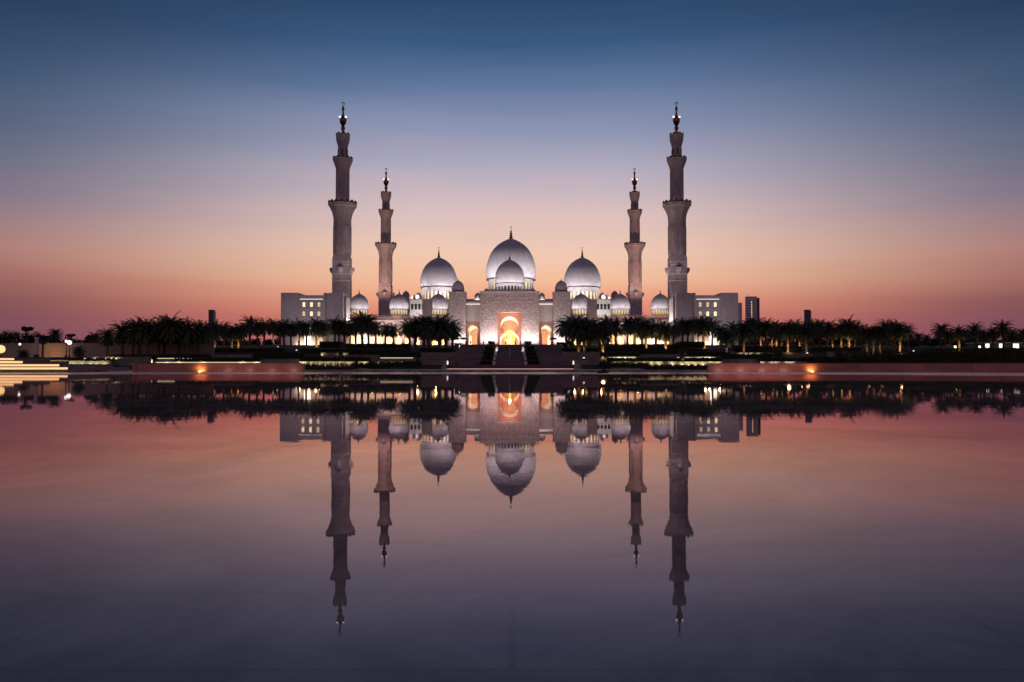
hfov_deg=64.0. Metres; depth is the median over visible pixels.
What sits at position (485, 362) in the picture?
hedge
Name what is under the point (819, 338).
palm tree
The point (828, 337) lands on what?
palm tree
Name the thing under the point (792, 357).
planter wall
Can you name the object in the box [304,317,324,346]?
palm tree
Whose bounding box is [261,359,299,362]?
planter wall
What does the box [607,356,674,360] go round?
planter wall
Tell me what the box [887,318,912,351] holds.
palm tree
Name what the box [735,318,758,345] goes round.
palm tree
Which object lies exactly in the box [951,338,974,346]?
broadleaf tree
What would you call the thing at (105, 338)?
palm tree
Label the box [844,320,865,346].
palm tree
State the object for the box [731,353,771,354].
planter wall
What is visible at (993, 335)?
palm tree
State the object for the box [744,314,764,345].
palm tree
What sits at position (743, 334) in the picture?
palm tree
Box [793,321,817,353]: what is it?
palm tree
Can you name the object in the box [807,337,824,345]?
broadleaf tree
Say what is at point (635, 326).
palm tree
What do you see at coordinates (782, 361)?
planter wall
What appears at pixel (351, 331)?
palm tree
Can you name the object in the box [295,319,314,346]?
palm tree
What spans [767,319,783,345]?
palm tree
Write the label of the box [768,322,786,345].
palm tree
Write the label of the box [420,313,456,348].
palm tree
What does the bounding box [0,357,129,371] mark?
stepped terrace
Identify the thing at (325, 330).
palm tree
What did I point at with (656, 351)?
hedge
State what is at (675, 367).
hedge
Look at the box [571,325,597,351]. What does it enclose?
palm tree
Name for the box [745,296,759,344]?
office tower
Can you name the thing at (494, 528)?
pool water
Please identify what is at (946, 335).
palm tree
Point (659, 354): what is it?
planter wall
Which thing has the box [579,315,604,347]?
palm tree
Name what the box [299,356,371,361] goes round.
hedge
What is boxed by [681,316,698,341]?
palm tree
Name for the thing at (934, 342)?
broadleaf tree
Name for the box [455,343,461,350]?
planter wall
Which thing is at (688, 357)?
planter wall
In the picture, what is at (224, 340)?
palm tree
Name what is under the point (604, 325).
palm tree
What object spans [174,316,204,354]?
palm tree
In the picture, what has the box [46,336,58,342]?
broadleaf tree
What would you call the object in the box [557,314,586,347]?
palm tree
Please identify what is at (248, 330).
palm tree
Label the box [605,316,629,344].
palm tree
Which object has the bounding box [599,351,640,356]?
hedge
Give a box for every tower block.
[208,310,215,340]
[804,310,810,344]
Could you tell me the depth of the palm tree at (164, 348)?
112.75 m
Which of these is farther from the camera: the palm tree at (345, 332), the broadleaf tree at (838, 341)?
the palm tree at (345, 332)
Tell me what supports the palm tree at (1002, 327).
on the ground
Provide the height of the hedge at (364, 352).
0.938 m
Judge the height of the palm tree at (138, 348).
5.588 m
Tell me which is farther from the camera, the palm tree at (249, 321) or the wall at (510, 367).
the palm tree at (249, 321)
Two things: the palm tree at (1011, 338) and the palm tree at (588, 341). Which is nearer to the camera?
the palm tree at (588, 341)
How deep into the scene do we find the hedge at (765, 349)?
128.09 m
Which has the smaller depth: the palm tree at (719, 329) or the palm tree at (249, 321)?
the palm tree at (719, 329)
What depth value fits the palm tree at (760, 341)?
179.35 m
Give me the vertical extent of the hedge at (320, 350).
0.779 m
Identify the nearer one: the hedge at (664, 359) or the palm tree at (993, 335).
the hedge at (664, 359)
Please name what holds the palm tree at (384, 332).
on the ground
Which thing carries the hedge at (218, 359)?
on the ground
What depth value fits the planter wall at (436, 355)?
103.99 m
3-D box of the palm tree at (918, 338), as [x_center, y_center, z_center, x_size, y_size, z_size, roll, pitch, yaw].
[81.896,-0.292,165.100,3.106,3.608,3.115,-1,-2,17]
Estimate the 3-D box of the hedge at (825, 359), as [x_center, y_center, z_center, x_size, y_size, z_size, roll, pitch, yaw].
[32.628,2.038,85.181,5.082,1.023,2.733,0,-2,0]
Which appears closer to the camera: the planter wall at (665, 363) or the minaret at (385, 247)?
the planter wall at (665, 363)
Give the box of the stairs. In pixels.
[448,345,574,365]
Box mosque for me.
[281,231,738,344]
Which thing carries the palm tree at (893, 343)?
on the ground
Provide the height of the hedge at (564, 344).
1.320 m
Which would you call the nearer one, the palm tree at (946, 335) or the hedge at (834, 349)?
the hedge at (834, 349)
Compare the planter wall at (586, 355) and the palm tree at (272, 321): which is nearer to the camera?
the planter wall at (586, 355)
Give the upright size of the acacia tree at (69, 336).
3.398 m
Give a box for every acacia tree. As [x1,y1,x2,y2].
[21,326,33,342]
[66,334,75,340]
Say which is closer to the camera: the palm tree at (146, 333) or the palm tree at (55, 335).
the palm tree at (146, 333)
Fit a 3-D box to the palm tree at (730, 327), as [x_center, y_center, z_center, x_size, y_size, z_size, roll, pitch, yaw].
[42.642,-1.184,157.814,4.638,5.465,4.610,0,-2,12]
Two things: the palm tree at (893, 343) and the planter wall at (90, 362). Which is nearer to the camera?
the planter wall at (90, 362)
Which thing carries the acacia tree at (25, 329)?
on the ground
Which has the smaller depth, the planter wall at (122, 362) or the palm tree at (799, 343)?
the planter wall at (122, 362)
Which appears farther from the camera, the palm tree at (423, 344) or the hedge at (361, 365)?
the palm tree at (423, 344)
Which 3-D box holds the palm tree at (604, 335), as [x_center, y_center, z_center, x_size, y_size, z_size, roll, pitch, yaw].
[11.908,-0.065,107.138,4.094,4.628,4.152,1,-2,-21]
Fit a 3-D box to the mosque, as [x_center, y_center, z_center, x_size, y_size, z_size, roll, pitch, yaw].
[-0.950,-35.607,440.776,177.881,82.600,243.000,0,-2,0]
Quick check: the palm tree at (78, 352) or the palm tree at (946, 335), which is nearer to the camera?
the palm tree at (78, 352)
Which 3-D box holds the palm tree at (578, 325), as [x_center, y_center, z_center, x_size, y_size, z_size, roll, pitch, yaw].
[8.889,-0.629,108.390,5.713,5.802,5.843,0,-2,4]
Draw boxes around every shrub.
[338,351,344,360]
[678,349,686,363]
[773,348,783,357]
[833,349,843,355]
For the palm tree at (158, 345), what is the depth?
111.72 m
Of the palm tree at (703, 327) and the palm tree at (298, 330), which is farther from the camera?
the palm tree at (298, 330)
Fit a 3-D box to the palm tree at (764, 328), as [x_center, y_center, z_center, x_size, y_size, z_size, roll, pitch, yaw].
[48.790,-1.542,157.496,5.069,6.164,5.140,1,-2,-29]
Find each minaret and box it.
[328,102,356,316]
[375,168,396,316]
[624,168,645,316]
[662,102,690,316]
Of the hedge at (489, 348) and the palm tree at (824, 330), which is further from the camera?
the palm tree at (824, 330)
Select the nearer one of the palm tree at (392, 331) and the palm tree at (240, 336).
the palm tree at (240, 336)
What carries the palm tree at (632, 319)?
on the ground
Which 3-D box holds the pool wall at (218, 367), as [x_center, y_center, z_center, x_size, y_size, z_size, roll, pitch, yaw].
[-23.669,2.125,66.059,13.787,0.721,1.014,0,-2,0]
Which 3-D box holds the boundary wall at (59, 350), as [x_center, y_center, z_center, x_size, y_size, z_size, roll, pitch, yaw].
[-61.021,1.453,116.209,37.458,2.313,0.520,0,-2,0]
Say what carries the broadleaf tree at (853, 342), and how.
on the ground
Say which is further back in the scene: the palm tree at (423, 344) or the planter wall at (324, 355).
the palm tree at (423, 344)
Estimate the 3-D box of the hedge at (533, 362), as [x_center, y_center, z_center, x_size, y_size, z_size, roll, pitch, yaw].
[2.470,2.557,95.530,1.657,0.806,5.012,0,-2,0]
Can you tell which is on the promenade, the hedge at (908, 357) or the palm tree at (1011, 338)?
the hedge at (908, 357)
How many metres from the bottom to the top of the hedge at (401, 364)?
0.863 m
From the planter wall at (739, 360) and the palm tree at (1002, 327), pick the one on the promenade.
the planter wall at (739, 360)
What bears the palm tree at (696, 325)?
on the ground
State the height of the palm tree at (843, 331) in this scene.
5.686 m
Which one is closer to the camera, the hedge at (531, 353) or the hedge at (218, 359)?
the hedge at (218, 359)
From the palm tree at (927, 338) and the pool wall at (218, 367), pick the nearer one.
the pool wall at (218, 367)
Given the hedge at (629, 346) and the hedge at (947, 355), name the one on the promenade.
the hedge at (947, 355)
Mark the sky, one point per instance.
(862, 159)
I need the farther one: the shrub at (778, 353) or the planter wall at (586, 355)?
the planter wall at (586, 355)
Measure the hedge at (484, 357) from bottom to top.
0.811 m
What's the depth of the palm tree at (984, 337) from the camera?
156.99 m
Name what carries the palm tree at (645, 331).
on the ground
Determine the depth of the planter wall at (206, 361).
85.92 m
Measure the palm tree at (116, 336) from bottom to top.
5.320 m
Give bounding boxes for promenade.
[354,369,643,369]
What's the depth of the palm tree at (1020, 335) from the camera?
150.53 m
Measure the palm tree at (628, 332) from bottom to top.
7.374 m
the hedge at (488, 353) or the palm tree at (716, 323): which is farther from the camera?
the palm tree at (716, 323)
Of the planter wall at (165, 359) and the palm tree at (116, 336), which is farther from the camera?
the palm tree at (116, 336)
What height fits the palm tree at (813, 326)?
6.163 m
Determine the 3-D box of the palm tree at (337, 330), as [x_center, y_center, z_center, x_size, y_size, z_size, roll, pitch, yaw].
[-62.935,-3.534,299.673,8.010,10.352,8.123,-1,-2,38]
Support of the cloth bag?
on the pool rim
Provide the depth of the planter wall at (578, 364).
89.97 m
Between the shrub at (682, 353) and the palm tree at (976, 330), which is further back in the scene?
the palm tree at (976, 330)
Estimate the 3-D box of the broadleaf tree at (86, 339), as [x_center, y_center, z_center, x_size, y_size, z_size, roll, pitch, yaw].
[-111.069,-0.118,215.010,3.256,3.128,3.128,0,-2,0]
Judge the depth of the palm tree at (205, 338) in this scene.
111.85 m
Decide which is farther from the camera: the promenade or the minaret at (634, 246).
the minaret at (634, 246)
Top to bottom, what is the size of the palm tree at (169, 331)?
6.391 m
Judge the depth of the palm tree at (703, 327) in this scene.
163.49 m
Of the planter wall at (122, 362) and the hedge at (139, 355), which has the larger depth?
the hedge at (139, 355)
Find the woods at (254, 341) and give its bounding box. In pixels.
[11,336,278,344]
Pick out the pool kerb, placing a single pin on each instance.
(503, 370)
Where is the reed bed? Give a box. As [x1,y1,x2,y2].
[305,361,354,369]
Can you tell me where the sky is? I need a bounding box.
[0,0,1023,371]
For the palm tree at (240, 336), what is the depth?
149.65 m
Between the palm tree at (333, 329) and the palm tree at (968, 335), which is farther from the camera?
the palm tree at (333, 329)
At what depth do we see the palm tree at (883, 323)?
149.79 m
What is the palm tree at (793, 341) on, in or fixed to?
on the ground
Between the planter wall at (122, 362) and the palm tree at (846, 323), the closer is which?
the planter wall at (122, 362)
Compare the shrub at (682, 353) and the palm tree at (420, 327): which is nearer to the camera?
the shrub at (682, 353)
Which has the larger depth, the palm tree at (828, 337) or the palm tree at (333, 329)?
the palm tree at (333, 329)
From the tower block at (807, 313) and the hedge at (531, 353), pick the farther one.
the tower block at (807, 313)
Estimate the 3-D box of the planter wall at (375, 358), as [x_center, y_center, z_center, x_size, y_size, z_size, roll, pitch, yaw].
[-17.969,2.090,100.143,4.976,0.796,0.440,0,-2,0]
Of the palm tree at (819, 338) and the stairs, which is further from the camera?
the palm tree at (819, 338)
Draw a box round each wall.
[0,343,214,356]
[69,361,112,363]
[85,357,150,362]
[112,359,135,366]
[132,363,304,371]
[153,361,260,362]
[156,357,204,360]
[210,355,252,358]
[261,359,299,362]
[299,361,354,366]
[321,353,348,357]
[345,355,380,360]
[378,357,415,361]
[419,352,456,359]
[420,360,446,368]
[447,366,573,368]
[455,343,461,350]
[562,352,600,359]
[573,360,599,368]
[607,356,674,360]
[610,361,722,368]
[640,354,678,355]
[675,356,720,358]
[707,363,1023,371]
[722,359,758,362]
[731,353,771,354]
[759,361,806,362]
[772,356,808,358]
[827,352,863,357]
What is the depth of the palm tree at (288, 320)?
299.25 m
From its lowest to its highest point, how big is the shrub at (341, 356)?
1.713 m
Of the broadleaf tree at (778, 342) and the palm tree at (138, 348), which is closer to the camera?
the palm tree at (138, 348)
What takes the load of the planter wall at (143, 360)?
on the ground
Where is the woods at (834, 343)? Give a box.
[739,338,1002,344]
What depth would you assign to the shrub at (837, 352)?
94.78 m
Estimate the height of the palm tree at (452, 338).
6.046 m
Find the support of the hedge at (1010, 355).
on the promenade
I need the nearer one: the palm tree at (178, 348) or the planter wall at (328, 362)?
the planter wall at (328, 362)
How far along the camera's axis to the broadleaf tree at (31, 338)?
205.15 m
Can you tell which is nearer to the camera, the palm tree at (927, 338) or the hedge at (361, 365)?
the hedge at (361, 365)
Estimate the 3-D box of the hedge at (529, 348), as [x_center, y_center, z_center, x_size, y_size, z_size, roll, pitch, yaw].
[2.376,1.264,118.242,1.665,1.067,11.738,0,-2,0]
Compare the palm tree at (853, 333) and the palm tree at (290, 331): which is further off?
the palm tree at (290, 331)
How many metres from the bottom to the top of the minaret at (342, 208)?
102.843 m
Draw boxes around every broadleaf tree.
[0,330,21,342]
[20,331,44,342]
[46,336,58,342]
[83,335,90,342]
[767,338,789,345]
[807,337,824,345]
[825,338,847,345]
[850,338,870,346]
[922,338,942,347]
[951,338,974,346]
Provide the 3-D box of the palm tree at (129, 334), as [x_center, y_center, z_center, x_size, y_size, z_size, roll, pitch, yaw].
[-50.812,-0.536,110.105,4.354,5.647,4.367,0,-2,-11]
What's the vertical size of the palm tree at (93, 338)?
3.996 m
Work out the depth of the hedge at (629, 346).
150.12 m
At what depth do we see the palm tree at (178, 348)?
112.93 m
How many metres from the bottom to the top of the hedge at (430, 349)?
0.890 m
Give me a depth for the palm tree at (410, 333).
126.11 m
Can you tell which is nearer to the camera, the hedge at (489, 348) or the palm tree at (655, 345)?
the hedge at (489, 348)
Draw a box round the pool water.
[0,374,1023,681]
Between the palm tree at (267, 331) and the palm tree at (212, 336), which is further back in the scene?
the palm tree at (267, 331)
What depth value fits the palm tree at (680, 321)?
298.36 m
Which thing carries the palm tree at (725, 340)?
on the ground
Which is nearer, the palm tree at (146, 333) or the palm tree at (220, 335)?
the palm tree at (146, 333)
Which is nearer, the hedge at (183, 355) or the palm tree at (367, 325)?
the hedge at (183, 355)
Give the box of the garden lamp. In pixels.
[0,345,5,356]
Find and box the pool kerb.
[303,370,707,371]
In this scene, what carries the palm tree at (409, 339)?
on the ground
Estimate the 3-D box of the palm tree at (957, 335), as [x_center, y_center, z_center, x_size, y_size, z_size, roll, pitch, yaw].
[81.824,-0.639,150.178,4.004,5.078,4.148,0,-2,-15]
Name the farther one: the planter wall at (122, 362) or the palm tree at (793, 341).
the palm tree at (793, 341)
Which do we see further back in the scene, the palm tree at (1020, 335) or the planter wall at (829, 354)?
the palm tree at (1020, 335)
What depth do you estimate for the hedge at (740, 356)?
95.07 m
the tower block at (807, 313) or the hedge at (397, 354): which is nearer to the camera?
the hedge at (397, 354)
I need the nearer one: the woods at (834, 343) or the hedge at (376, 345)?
the hedge at (376, 345)
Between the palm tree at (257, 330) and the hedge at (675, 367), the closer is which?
the hedge at (675, 367)
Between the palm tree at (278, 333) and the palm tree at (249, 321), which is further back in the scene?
the palm tree at (249, 321)
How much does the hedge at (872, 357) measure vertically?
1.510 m
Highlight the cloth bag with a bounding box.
[597,369,608,372]
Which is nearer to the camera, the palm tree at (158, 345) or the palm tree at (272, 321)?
the palm tree at (158, 345)
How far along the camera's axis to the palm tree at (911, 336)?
150.30 m
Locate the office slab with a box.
[738,303,741,343]
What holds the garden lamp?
on the ground
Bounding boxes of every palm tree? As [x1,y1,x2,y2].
[16,348,29,357]
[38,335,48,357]
[47,328,63,342]
[72,345,85,358]
[87,331,101,342]
[95,324,116,356]
[107,319,131,354]
[118,316,144,355]
[124,317,149,353]
[127,315,163,354]
[147,316,168,353]
[150,315,177,353]
[153,311,186,353]
[166,320,185,354]
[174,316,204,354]
[188,318,213,353]
[201,321,219,342]
[208,319,227,348]
[212,321,233,347]
[223,325,242,347]
[227,322,248,347]
[234,322,253,347]
[239,315,260,345]
[248,320,267,345]
[251,317,275,345]
[264,318,281,344]
[271,320,286,345]
[274,318,290,344]
[280,321,299,345]
[291,317,306,345]
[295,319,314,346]
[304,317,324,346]
[313,319,333,340]
[325,315,343,340]
[329,317,348,340]
[336,321,351,344]
[341,322,357,343]
[345,315,360,343]
[348,310,376,343]
[355,312,380,343]
[370,321,384,342]
[380,322,393,343]
[383,323,400,342]
[395,316,410,349]
[398,314,429,352]
[411,313,448,347]
[417,316,432,347]
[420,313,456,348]
[433,316,463,347]
[450,320,465,350]
[551,316,568,348]
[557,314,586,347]
[558,315,597,351]
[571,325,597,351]
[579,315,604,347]
[590,318,614,350]
[590,323,618,357]
[597,314,618,343]
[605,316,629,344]
[619,316,637,343]
[622,313,644,343]
[629,317,652,348]
[632,315,657,347]
[647,317,666,347]
[651,318,680,348]
[670,322,682,343]
[672,317,694,340]
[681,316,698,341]
[689,314,715,347]
[689,315,704,341]
[706,316,722,344]
[709,323,726,348]
[714,327,738,351]
[722,320,739,345]
[729,318,759,352]
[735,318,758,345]
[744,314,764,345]
[753,318,766,346]
[754,317,777,345]
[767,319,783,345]
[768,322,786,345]
[774,319,800,352]
[783,317,802,345]
[792,319,809,345]
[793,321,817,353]
[805,317,823,347]
[814,318,830,347]
[816,319,839,346]
[820,323,842,346]
[830,319,849,347]
[836,315,863,346]
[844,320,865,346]
[852,324,878,353]
[863,325,885,351]
[872,323,895,352]
[874,318,898,347]
[883,318,907,350]
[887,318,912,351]
[901,323,918,350]
[913,331,924,347]
[922,332,931,347]
[929,322,952,348]
[939,328,954,349]
[946,324,969,350]
[959,326,973,348]
[964,322,985,347]
[977,328,991,347]
[983,325,1000,348]
[990,319,1015,348]
[1005,328,1018,347]
[1011,329,1023,350]
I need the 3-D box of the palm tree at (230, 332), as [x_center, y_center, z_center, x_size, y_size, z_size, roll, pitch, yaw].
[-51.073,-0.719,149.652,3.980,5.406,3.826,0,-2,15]
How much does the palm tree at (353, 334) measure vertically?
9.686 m
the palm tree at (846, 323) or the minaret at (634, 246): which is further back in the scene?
the minaret at (634, 246)
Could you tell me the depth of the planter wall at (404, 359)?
97.97 m
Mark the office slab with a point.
(739, 311)
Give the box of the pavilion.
[966,342,1022,347]
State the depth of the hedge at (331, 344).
150.13 m
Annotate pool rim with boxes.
[0,372,1023,375]
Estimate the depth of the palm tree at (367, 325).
197.88 m
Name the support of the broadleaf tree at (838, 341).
on the ground
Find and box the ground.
[16,345,1022,368]
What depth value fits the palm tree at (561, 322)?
151.25 m
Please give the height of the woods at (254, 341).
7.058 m
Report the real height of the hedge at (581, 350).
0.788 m
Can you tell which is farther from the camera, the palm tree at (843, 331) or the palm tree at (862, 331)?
the palm tree at (843, 331)
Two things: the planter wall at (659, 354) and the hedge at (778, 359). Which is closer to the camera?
the hedge at (778, 359)
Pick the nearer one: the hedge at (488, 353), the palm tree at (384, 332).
the hedge at (488, 353)
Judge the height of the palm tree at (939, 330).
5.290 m
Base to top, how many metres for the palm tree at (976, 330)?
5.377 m
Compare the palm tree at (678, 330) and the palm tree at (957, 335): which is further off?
the palm tree at (678, 330)
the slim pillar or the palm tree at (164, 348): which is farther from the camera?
the palm tree at (164, 348)
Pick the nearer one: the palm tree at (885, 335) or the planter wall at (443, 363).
the planter wall at (443, 363)
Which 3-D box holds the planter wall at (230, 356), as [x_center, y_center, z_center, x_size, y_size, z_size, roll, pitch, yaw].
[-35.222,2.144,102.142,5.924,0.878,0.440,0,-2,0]
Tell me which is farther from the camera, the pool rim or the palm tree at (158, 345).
the palm tree at (158, 345)
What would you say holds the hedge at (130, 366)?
on the promenade
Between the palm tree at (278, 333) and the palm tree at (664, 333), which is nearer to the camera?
the palm tree at (664, 333)
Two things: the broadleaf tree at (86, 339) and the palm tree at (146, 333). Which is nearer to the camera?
the palm tree at (146, 333)
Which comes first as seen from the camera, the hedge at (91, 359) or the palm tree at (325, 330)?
the hedge at (91, 359)
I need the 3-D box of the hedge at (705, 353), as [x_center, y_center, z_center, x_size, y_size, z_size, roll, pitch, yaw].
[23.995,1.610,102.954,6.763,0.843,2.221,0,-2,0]
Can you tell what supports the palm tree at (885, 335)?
on the ground
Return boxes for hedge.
[67,357,114,360]
[109,354,209,357]
[114,365,131,370]
[156,353,210,357]
[174,357,264,360]
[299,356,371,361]
[300,348,345,352]
[319,341,343,347]
[344,343,408,347]
[344,349,404,354]
[352,362,383,368]
[379,360,422,367]
[380,352,421,357]
[420,347,454,351]
[479,360,492,364]
[481,355,493,359]
[482,351,494,355]
[485,346,495,350]
[524,346,534,350]
[525,351,536,355]
[526,355,537,359]
[527,360,539,364]
[557,342,566,347]
[561,347,598,351]
[598,361,649,367]
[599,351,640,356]
[604,344,678,348]
[606,357,722,361]
[635,348,681,353]
[641,364,706,369]
[675,350,730,355]
[676,341,704,347]
[720,353,771,358]
[732,346,802,351]
[754,357,805,361]
[798,356,843,362]
[810,347,861,351]
[839,351,892,362]
[878,351,938,362]
[921,348,981,362]
[966,347,1023,362]
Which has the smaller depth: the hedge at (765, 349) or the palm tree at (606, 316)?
the hedge at (765, 349)
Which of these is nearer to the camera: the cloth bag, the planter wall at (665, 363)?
the cloth bag
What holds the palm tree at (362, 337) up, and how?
on the ground
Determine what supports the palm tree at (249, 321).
on the ground
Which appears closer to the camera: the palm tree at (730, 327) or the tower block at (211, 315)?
the palm tree at (730, 327)
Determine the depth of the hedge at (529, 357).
99.21 m
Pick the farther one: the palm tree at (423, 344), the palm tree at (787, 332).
the palm tree at (423, 344)
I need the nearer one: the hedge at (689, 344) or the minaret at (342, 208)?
the hedge at (689, 344)
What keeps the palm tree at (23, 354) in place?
on the ground
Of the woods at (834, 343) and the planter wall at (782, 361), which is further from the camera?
the woods at (834, 343)
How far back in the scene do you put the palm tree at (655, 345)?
149.69 m
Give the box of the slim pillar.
[33,337,39,357]
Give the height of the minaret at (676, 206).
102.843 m
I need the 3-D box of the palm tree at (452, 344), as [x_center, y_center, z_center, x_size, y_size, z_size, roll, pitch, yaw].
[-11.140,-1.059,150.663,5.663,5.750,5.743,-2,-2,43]
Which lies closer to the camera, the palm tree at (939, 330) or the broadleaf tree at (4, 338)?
the palm tree at (939, 330)
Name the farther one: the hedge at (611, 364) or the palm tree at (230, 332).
the palm tree at (230, 332)
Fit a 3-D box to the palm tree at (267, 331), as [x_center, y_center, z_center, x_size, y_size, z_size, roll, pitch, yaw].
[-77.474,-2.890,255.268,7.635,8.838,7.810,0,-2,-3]
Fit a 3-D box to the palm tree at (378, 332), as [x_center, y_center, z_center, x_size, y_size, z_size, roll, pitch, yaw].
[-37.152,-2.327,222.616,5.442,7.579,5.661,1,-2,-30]

